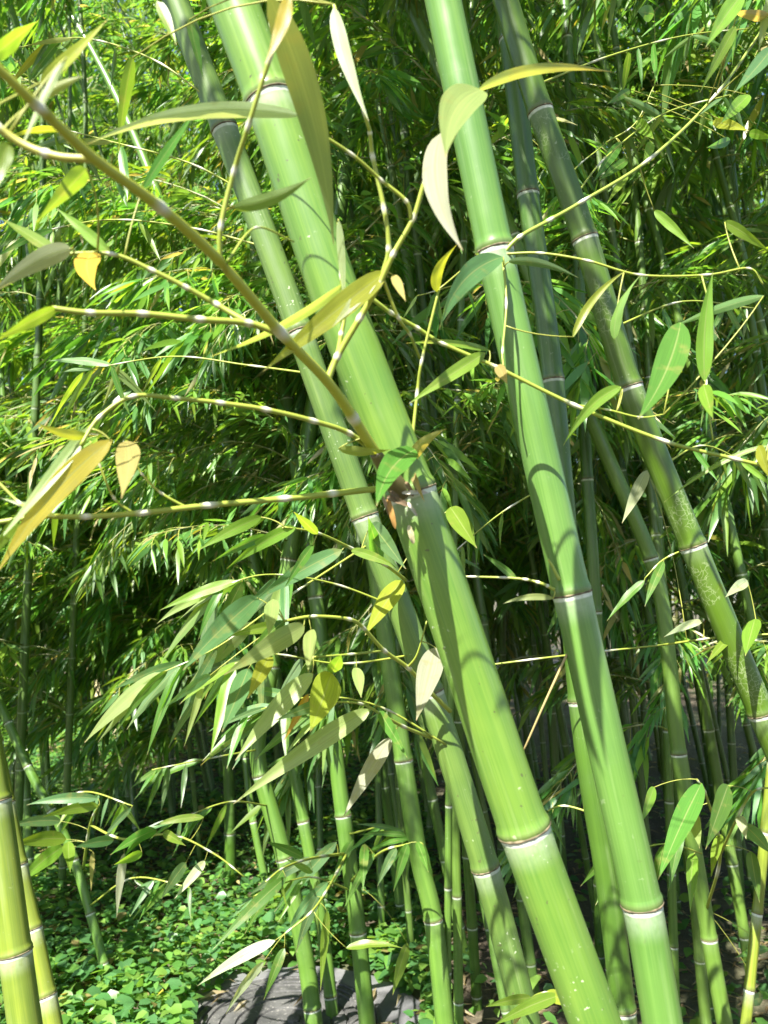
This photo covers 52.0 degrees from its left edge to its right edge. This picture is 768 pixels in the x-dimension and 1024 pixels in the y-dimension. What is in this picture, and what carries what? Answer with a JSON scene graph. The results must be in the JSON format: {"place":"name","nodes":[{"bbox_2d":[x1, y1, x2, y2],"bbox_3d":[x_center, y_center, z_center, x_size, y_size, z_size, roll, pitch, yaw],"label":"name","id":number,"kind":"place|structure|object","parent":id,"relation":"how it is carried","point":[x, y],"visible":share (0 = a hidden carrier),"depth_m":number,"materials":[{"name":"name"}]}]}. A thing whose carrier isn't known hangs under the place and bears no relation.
{"place":"outdoors","nodes":[
{"label":"outdoors","id":0,"kind":"place"},
{"bbox_2d":[1,602,767,1023],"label":"ground","id":1,"kind":"structure","parent":0,"point":[727,954],"depth_m":4.23,"materials":[{"name":"green plant"}]},
{"bbox_2d":[0,339,34,886],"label":"bamboo stalk","id":2,"kind":"object","parent":1,"relation":"on","point":[27,830],"visible":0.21,"depth_m":4.17,"materials":[{"name":"green plant"}]},
{"bbox_2d":[0,729,42,1023],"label":"bamboo stalk","id":3,"kind":"object","parent":1,"relation":"on","point":[20,992],"visible":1,"depth_m":1.58,"materials":[{"name":"plant"}]},
{"bbox_2d":[0,728,62,1023],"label":"bamboo stalk","id":4,"kind":"object","parent":1,"relation":"on","point":[49,1002],"visible":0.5,"depth_m":1.77,"materials":[{"name":"plant"}]},
{"bbox_2d":[0,115,68,879],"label":"bamboo stalk","id":5,"kind":"object","parent":1,"relation":"on","point":[4,610],"visible":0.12,"depth_m":4.54,"materials":[{"name":"green plant"}]},
{"bbox_2d":[0,0,72,832],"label":"bamboo stalk","id":6,"kind":"object","parent":1,"relation":"on","point":[16,104],"visible":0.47,"depth_m":3.53,"materials":[{"name":"green plant"}]},
{"bbox_2d":[0,296,77,830],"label":"bamboo stalk","id":7,"kind":"object","parent":1,"relation":"on","point":[20,480],"visible":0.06,"depth_m":4.91,"materials":[{"name":"green plant"}]},
{"bbox_2d":[0,0,91,792],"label":"bamboo stalk","id":8,"kind":"object","parent":1,"relation":"on","point":[33,165],"visible":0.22,"depth_m":5.24,"materials":[{"name":"green plant"}]},
{"bbox_2d":[0,0,103,902],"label":"bamboo stalk","id":9,"kind":"object","parent":1,"relation":"on","point":[8,422],"visible":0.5,"depth_m":3.86,"materials":[{"name":"green plant"}]},
{"bbox_2d":[2,61,130,820],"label":"bamboo stalk","id":10,"kind":"object","parent":1,"relation":"on","point":[127,792],"visible":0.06,"depth_m":5.74,"materials":[{"name":"green plant"}]},
{"bbox_2d":[2,0,131,693],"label":"bamboo stalk","id":11,"kind":"object","parent":1,"relation":"on","point":[45,337],"visible":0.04,"depth_m":9.21,"materials":[{"name":"green plant"}]},
{"bbox_2d":[0,141,138,832],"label":"bamboo stalk","id":12,"kind":"object","parent":1,"relation":"on","point":[133,802],"visible":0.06,"depth_m":5.00,"materials":[{"name":"green plant"}]},
{"bbox_2d":[13,53,178,833],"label":"bamboo stalk","id":13,"kind":"object","parent":1,"relation":"on","point":[170,798],"visible":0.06,"depth_m":4.81,"materials":[{"name":"green plant"}]},
{"bbox_2d":[22,5,183,686],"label":"bamboo stalk","id":14,"kind":"object","parent":1,"relation":"on","point":[139,165],"visible":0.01,"depth_m":8.09,"materials":[{"name":"green plant"}]},
{"bbox_2d":[24,70,182,812],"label":"bamboo stalk","id":15,"kind":"object","parent":1,"relation":"on","point":[95,78],"visible":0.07,"depth_m":5.69,"materials":[{"name":"green plant"}]},
{"bbox_2d":[0,1,211,806],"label":"bamboo stalk","id":16,"kind":"object","parent":1,"relation":"on","point":[196,727],"visible":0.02,"depth_m":5.49,"materials":[{"name":"green plant"}]},
{"bbox_2d":[0,0,213,869],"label":"bamboo stalk","id":17,"kind":"object","parent":1,"relation":"on","point":[37,734],"visible":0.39,"depth_m":4.03,"materials":[{"name":"green plant"}]},
{"bbox_2d":[0,2,236,885],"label":"bamboo stalk","id":18,"kind":"object","parent":1,"relation":"on","point":[17,358],"visible":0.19,"depth_m":4.16,"materials":[{"name":"green plant"}]},
{"bbox_2d":[0,693,244,989],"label":"bamboo stalk","id":19,"kind":"object","parent":1,"relation":"on","point":[80,802],"visible":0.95,"depth_m":2.70,"materials":[{"name":"green plant"}]},
{"bbox_2d":[33,0,222,781],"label":"bamboo stalk","id":20,"kind":"object","parent":1,"relation":"on","point":[97,45],"visible":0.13,"depth_m":6.34,"materials":[{"name":"green plant"}]},
{"bbox_2d":[54,155,215,791],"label":"bamboo stalk","id":21,"kind":"object","parent":1,"relation":"on","point":[206,753],"visible":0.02,"depth_m":5.89,"materials":[{"name":"green plant"}]},
{"bbox_2d":[76,0,202,606],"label":"bamboo stalk","id":22,"kind":"object","parent":1,"relation":"on","point":[133,14],"visible":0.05,"depth_m":9.20,"materials":[{"name":"green plant"}]},
{"bbox_2d":[49,0,267,881],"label":"bamboo stalk","id":23,"kind":"object","parent":1,"relation":"on","point":[166,633],"visible":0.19,"depth_m":4.03,"materials":[{"name":"green plant"}]},
{"bbox_2d":[15,42,317,720],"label":"bamboo stalk","id":24,"kind":"object","parent":1,"relation":"on","point":[190,413],"visible":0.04,"depth_m":8.19,"materials":[{"name":"green plant"}]},
{"bbox_2d":[0,0,338,1018],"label":"bamboo stalk","id":25,"kind":"object","parent":1,"relation":"on","point":[78,204],"visible":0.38,"depth_m":2.89,"materials":[{"name":"green plant"}]},
{"bbox_2d":[15,0,372,1023],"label":"bamboo stalk","id":26,"kind":"object","parent":1,"relation":"on","point":[149,288],"visible":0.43,"depth_m":2.79,"materials":[{"name":"green plant"}]},
{"bbox_2d":[111,7,282,776],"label":"bamboo stalk","id":27,"kind":"object","parent":1,"relation":"on","point":[130,153],"visible":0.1,"depth_m":5.78,"materials":[{"name":"green plant"}]},
{"bbox_2d":[60,229,337,875],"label":"bamboo stalk","id":28,"kind":"object","parent":1,"relation":"on","point":[186,679],"visible":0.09,"depth_m":4.04,"materials":[{"name":"green plant"}]},
{"bbox_2d":[125,172,284,823],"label":"bamboo stalk","id":29,"kind":"object","parent":1,"relation":"on","point":[275,726],"visible":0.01,"depth_m":4.84,"materials":[{"name":"green plant"}]},
{"bbox_2d":[72,67,349,659],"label":"bamboo stalk","id":30,"kind":"object","parent":1,"relation":"on","point":[182,136],"visible":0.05,"depth_m":8.23,"materials":[{"name":"green plant"}]},
{"bbox_2d":[0,0,432,1023],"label":"bamboo stalk","id":31,"kind":"object","parent":1,"relation":"on","point":[308,908],"visible":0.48,"depth_m":2.78,"materials":[{"name":"green plant"}]},
{"bbox_2d":[116,72,410,886],"bbox_3d":[-0.643,-1.225,4.704,1.851,6.619,1.941,-6,-9,27],"label":"bamboo stalk","id":32,"kind":"object","parent":1,"relation":"on","point":[141,91],"visible":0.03,"depth_m":4.25,"materials":[{"name":"green plant"}]},
{"bbox_2d":[153,2,385,954],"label":"bamboo stalk","id":33,"kind":"object","parent":1,"relation":"on","point":[379,820],"visible":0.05,"depth_m":3.47,"materials":[{"name":"green plant"}]},
{"bbox_2d":[105,8,433,831],"bbox_3d":[-0.734,-0.886,5.824,2.395,6.215,1.444,-7,-7,34],"label":"bamboo stalk","id":34,"kind":"object","parent":1,"relation":"on","point":[335,596],"visible":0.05,"depth_m":6.13,"materials":[{"name":"green plant"}]},
{"bbox_2d":[117,71,436,554],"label":"bamboo stalk","id":35,"kind":"object","parent":1,"relation":"on","point":[131,112],"visible":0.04,"depth_m":5.72,"materials":[{"name":"green plant"}]},
{"bbox_2d":[0,0,560,1023],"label":"bamboo stalk","id":36,"kind":"object","parent":1,"relation":"on","point":[228,630],"visible":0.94,"depth_m":1.22,"materials":[{"name":"green plant"}]},
{"bbox_2d":[140,966,420,1023],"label":"manhole surround","id":37,"kind":"object","parent":1,"relation":"on","point":[385,1002],"visible":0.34,"depth_m":2.94,"materials":[{"name":"stone"}]},
{"bbox_2d":[193,976,380,1023],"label":"manhole cover","id":38,"kind":"object","parent":37,"relation":"in","point":[277,1005],"visible":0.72,"depth_m":2.83,"materials":[{"name":"grey stone"}]},
{"bbox_2d":[87,4,511,1023],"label":"bamboo stalk","id":39,"kind":"object","parent":1,"relation":"on","point":[331,648],"visible":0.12,"depth_m":2.78,"materials":[{"name":"green plant"}]},
{"bbox_2d":[133,0,497,978],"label":"bamboo stalk","id":40,"kind":"object","parent":1,"relation":"on","point":[173,46],"visible":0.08,"depth_m":3.33,"materials":[{"name":"green plant"}]},
{"bbox_2d":[126,0,506,763],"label":"bamboo stalk","id":41,"kind":"object","parent":1,"relation":"on","point":[198,8],"visible":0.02,"depth_m":4.20,"materials":[{"name":"green plant"}]},
{"bbox_2d":[95,0,558,963],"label":"bamboo stalk","id":42,"kind":"object","parent":1,"relation":"on","point":[427,776],"visible":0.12,"depth_m":3.33,"materials":[{"name":"green plant"}]},
{"bbox_2d":[133,0,520,857],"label":"bamboo stalk","id":43,"kind":"object","parent":1,"relation":"on","point":[283,792],"visible":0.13,"depth_m":3.18,"materials":[{"name":"green plant"}]},
{"bbox_2d":[179,30,509,871],"bbox_3d":[-0.582,-1.303,4.091,2.179,6.640,1.719,2,-7,-30],"label":"bamboo stalk","id":44,"kind":"object","parent":1,"relation":"on","point":[231,202],"visible":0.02,"depth_m":4.24,"materials":[{"name":"green plant"}]},
{"bbox_2d":[202,11,495,439],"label":"bamboo stalk","id":45,"kind":"object","parent":1,"relation":"on","point":[437,373],"visible":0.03,"depth_m":4.62,"materials":[{"name":"green plant"}]},
{"bbox_2d":[208,58,534,929],"bbox_3d":[-0.228,-0.988,3.618,1.760,5.836,1.765,-4,-7,32],"label":"bamboo stalk","id":46,"kind":"object","parent":1,"relation":"on","point":[380,734],"visible":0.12,"depth_m":3.05,"materials":[{"name":"green plant"}]},
{"bbox_2d":[0,679,767,1023],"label":"ground cover","id":47,"kind":"object","parent":1,"relation":"on","point":[138,979],"visible":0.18,"depth_m":3.45,"materials":[{"name":"green plant"}]},
{"bbox_2d":[0,0,767,1023],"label":"bamboo stalk","id":48,"kind":"object","parent":1,"relation":"on","point":[280,106],"visible":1,"depth_m":0.91,"materials":[{"name":"green plant"}]},
{"bbox_2d":[1,0,766,699],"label":"bamboo thicket","id":49,"kind":"object","parent":1,"relation":"on","point":[559,652],"visible":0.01,"depth_m":12.09,"materials":[{"name":"green plant"}]},
{"bbox_2d":[198,2,582,903],"bbox_3d":[0.016,-0.927,4.166,2.213,5.851,1.511,-1,-6,5],"label":"bamboo stalk","id":50,"kind":"object","parent":1,"relation":"on","point":[374,194],"visible":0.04,"depth_m":4.06,"materials":[{"name":"green plant"}]},
{"bbox_2d":[184,0,619,1023],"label":"bamboo stalk","id":51,"kind":"object","parent":1,"relation":"on","point":[476,514],"visible":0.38,"depth_m":2.44,"materials":[{"name":"green plant"}]},
{"bbox_2d":[157,1,671,1023],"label":"bamboo stalk","id":52,"kind":"object","parent":1,"relation":"on","point":[513,467],"visible":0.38,"depth_m":2.56,"materials":[{"name":"green plant"}]},
{"bbox_2d":[210,6,672,1013],"bbox_3d":[-0.134,-1.119,3.237,2.434,6.023,1.555,-2,-6,20],"label":"bamboo stalk","id":53,"kind":"object","parent":1,"relation":"on","point":[522,912],"visible":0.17,"depth_m":2.87,"materials":[{"name":"green plant"}]},
{"bbox_2d":[291,1,594,854],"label":"bamboo stalk","id":54,"kind":"object","parent":1,"relation":"on","point":[341,595],"depth_m":4.18,"materials":[{"name":"green plant"}]},
{"bbox_2d":[293,0,601,1010],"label":"bamboo stalk","id":55,"kind":"object","parent":1,"relation":"on","point":[471,910],"visible":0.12,"depth_m":2.84,"materials":[{"name":"green plant"}]},
{"bbox_2d":[259,0,637,1023],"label":"bamboo stalk","id":56,"kind":"object","parent":1,"relation":"on","point":[617,956],"visible":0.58,"depth_m":1.65,"materials":[{"name":"green plant"}]},
{"bbox_2d":[315,32,589,786],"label":"bamboo stalk","id":57,"kind":"object","parent":1,"relation":"on","point":[528,749],"visible":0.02,"depth_m":5.38,"materials":[{"name":"green plant"}]},
{"bbox_2d":[324,19,617,815],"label":"bamboo stalk","id":58,"kind":"object","parent":1,"relation":"on","point":[541,728],"visible":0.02,"depth_m":4.16,"materials":[{"name":"green plant"}]},
{"bbox_2d":[318,0,645,919],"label":"bamboo stalk","id":59,"kind":"object","parent":1,"relation":"on","point":[588,166],"visible":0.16,"depth_m":3.45,"materials":[{"name":"green plant"}]},
{"bbox_2d":[198,0,767,1023],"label":"bamboo stalk","id":60,"kind":"object","parent":1,"relation":"on","point":[686,824],"visible":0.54,"depth_m":2.25,"materials":[{"name":"green plant"}]},
{"bbox_2d":[309,0,659,978],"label":"bamboo stalk","id":61,"kind":"object","parent":1,"relation":"on","point":[585,444],"visible":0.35,"depth_m":2.44,"materials":[{"name":"green plant"}]},
{"bbox_2d":[334,0,639,630],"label":"bamboo stalk","id":62,"kind":"object","parent":1,"relation":"on","point":[512,588],"visible":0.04,"depth_m":3.52,"materials":[{"name":"green plant"}]},
{"bbox_2d":[326,0,697,878],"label":"bamboo stalk","id":63,"kind":"object","parent":1,"relation":"on","point":[498,630],"visible":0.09,"depth_m":4.66,"materials":[{"name":"green plant"}]},
{"bbox_2d":[315,0,733,756],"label":"bamboo stalk","id":64,"kind":"object","parent":1,"relation":"on","point":[607,522],"visible":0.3,"depth_m":2.94,"materials":[{"name":"green plant"}]},
{"bbox_2d":[315,0,749,788],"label":"bamboo stalk","id":65,"kind":"object","parent":1,"relation":"on","point":[655,730],"visible":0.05,"depth_m":4.65,"materials":[{"name":"green plant"}]},
{"bbox_2d":[338,0,731,873],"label":"bamboo stalk","id":66,"kind":"object","parent":1,"relation":"on","point":[554,748],"visible":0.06,"depth_m":3.83,"materials":[{"name":"green plant"}]},
{"bbox_2d":[392,0,692,983],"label":"bamboo stalk","id":67,"kind":"object","parent":1,"relation":"on","point":[568,310],"visible":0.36,"depth_m":2.36,"materials":[{"name":"green plant"}]},
{"bbox_2d":[382,0,767,1000],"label":"bamboo stalk","id":68,"kind":"object","parent":1,"relation":"on","point":[720,110],"visible":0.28,"depth_m":2.76,"materials":[{"name":"green plant"}]},
{"bbox_2d":[404,0,767,1023],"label":"bamboo stalk","id":69,"kind":"object","parent":1,"relation":"on","point":[564,766],"visible":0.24,"depth_m":2.75,"materials":[{"name":"green plant"}]},
{"bbox_2d":[405,14,767,900],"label":"bamboo stalk","id":70,"kind":"object","parent":1,"relation":"on","point":[615,506],"visible":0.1,"depth_m":3.96,"materials":[{"name":"green plant"}]},
{"bbox_2d":[410,1,767,978],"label":"bamboo stalk","id":71,"kind":"object","parent":1,"relation":"on","point":[732,863],"visible":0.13,"depth_m":3.29,"materials":[{"name":"green plant"}]},
{"bbox_2d":[424,0,767,1023],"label":"bamboo stalk","id":72,"kind":"object","parent":1,"relation":"on","point":[494,264],"visible":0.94,"depth_m":1.02,"materials":[{"name":"green plant"}]},
{"bbox_2d":[428,0,767,968],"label":"bamboo stalk","id":73,"kind":"object","parent":1,"relation":"on","point":[616,668],"visible":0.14,"depth_m":3.45,"materials":[{"name":"green plant"}]},
{"bbox_2d":[437,3,764,857],"bbox_3d":[0.928,-1.260,3.924,2.547,6.516,2.230,-2,-6,15],"label":"bamboo stalk","id":74,"kind":"object","parent":1,"relation":"on","point":[695,491],"visible":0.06,"depth_m":3.70,"materials":[{"name":"green plant"}]},
{"bbox_2d":[474,0,731,913],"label":"bamboo stalk","id":75,"kind":"object","parent":1,"relation":"on","point":[636,454],"visible":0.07,"depth_m":3.99,"materials":[{"name":"green plant"}]},
{"bbox_2d":[447,0,767,1019],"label":"bamboo stalk","id":76,"kind":"object","parent":1,"relation":"on","point":[653,670],"visible":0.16,"depth_m":2.99,"materials":[{"name":"green plant"}]},
{"bbox_2d":[468,2,751,845],"bbox_3d":[0.801,-0.726,4.393,2.498,5.631,1.854,1,-7,-31],"label":"bamboo stalk","id":77,"kind":"object","parent":1,"relation":"on","point":[728,441],"visible":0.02,"depth_m":4.31,"materials":[{"name":"green plant"}]},
{"bbox_2d":[457,13,766,804],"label":"bamboo stalk","id":78,"kind":"object","parent":1,"relation":"on","point":[751,744],"visible":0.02,"depth_m":4.13,"materials":[{"name":"green plant"}]},
{"bbox_2d":[480,55,752,755],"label":"bamboo stalk","id":79,"kind":"object","parent":1,"relation":"on","point":[623,716],"depth_m":4.54,"materials":[{"name":"green plant"}]},
{"bbox_2d":[467,0,767,646],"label":"bamboo stalk","id":80,"kind":"object","parent":1,"relation":"on","point":[729,205],"visible":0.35,"depth_m":2.89,"materials":[{"name":"green plant"}]},
{"bbox_2d":[468,0,767,729],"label":"bamboo stalk","id":81,"kind":"object","parent":1,"relation":"on","point":[624,562],"visible":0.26,"depth_m":2.92,"materials":[{"name":"green plant"}]},
{"bbox_2d":[472,99,767,831],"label":"bamboo stalk","id":82,"kind":"object","parent":1,"relation":"on","point":[711,790],"visible":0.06,"depth_m":5.02,"materials":[{"name":"green plant"}]},
{"bbox_2d":[479,0,767,1023],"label":"bamboo stalk","id":83,"kind":"object","parent":1,"relation":"on","point":[589,14],"visible":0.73,"depth_m":1.93,"materials":[{"name":"green plant"}]},
{"bbox_2d":[491,0,767,688],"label":"bamboo stalk","id":84,"kind":"object","parent":1,"relation":"on","point":[656,243],"visible":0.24,"depth_m":3.08,"materials":[{"name":"green plant"}]},
{"bbox_2d":[492,0,767,761],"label":"bamboo stalk","id":85,"kind":"object","parent":1,"relation":"on","point":[735,641],"visible":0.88,"depth_m":1.49,"materials":[{"name":"green plant"}]},
{"bbox_2d":[506,129,753,653],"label":"bamboo stalk","id":86,"kind":"object","parent":1,"relation":"on","point":[741,508],"visible":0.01,"depth_m":4.08,"materials":[{"name":"green plant"}]},
{"bbox_2d":[574,19,685,793],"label":"bamboo stalk","id":87,"kind":"object","parent":1,"relation":"on","point":[642,704],"depth_m":5.58,"materials":[{"name":"green plant"}]},
{"bbox_2d":[519,8,767,614],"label":"bamboo stalk","id":88,"kind":"object","parent":1,"relation":"on","point":[754,578],"visible":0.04,"depth_m":4.05,"materials":[{"name":"green plant"}]},
{"bbox_2d":[525,0,767,525],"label":"bamboo stalk","id":89,"kind":"object","parent":1,"relation":"on","point":[715,207],"visible":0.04,"depth_m":4.30,"materials":[{"name":"green plant"}]},
{"bbox_2d":[545,0,767,278],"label":"bamboo stalk","id":90,"kind":"object","parent":1,"relation":"on","point":[755,218],"visible":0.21,"depth_m":3.64,"materials":[{"name":"green plant"}]},
{"bbox_2d":[563,0,767,905],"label":"bamboo stalk","id":91,"kind":"object","parent":1,"relation":"on","point":[732,757],"visible":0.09,"depth_m":3.83,"materials":[{"name":"green plant"}]},
{"bbox_2d":[564,0,767,575],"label":"bamboo stalk","id":92,"kind":"object","parent":1,"relation":"on","point":[724,212],"visible":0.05,"depth_m":4.01,"materials":[{"name":"green plant"}]},
{"bbox_2d":[590,228,767,846],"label":"bamboo stalk","id":93,"kind":"object","parent":1,"relation":"on","point":[757,767],"visible":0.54,"depth_m":2.72,"materials":[{"name":"green plant"}]},
{"bbox_2d":[652,361,710,803],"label":"bamboo stalk","id":94,"kind":"object","parent":1,"relation":"on","point":[696,739],"visible":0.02,"depth_m":5.74,"materials":[{"name":"green plant"}]},
{"bbox_2d":[597,2,766,472],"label":"bamboo stalk","id":95,"kind":"object","parent":1,"relation":"on","point":[742,202],"visible":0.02,"depth_m":4.65,"materials":[{"name":"green plant"}]},
{"bbox_2d":[598,0,767,555],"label":"bamboo stalk","id":96,"kind":"object","parent":1,"relation":"on","point":[720,502],"visible":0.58,"depth_m":2.58,"materials":[{"name":"green plant"}]},
{"bbox_2d":[605,0,767,541],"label":"bamboo stalk","id":97,"kind":"object","parent":1,"relation":"on","point":[729,404],"visible":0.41,"depth_m":2.94,"materials":[{"name":"green plant"}]},
{"bbox_2d":[672,288,720,751],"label":"bamboo stalk","id":98,"kind":"object","parent":1,"relation":"on","point":[717,692],"visible":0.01,"depth_m":7.31,"materials":[{"name":"green plant"}]},
{"bbox_2d":[641,29,763,561],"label":"bamboo stalk","id":99,"kind":"object","parent":1,"relation":"on","point":[732,365],"depth_m":4.43,"materials":[{"name":"green plant"}]},
{"bbox_2d":[660,0,767,559],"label":"bamboo stalk","id":100,"kind":"object","parent":1,"relation":"on","point":[733,442],"visible":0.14,"depth_m":3.57,"materials":[{"name":"green plant"}]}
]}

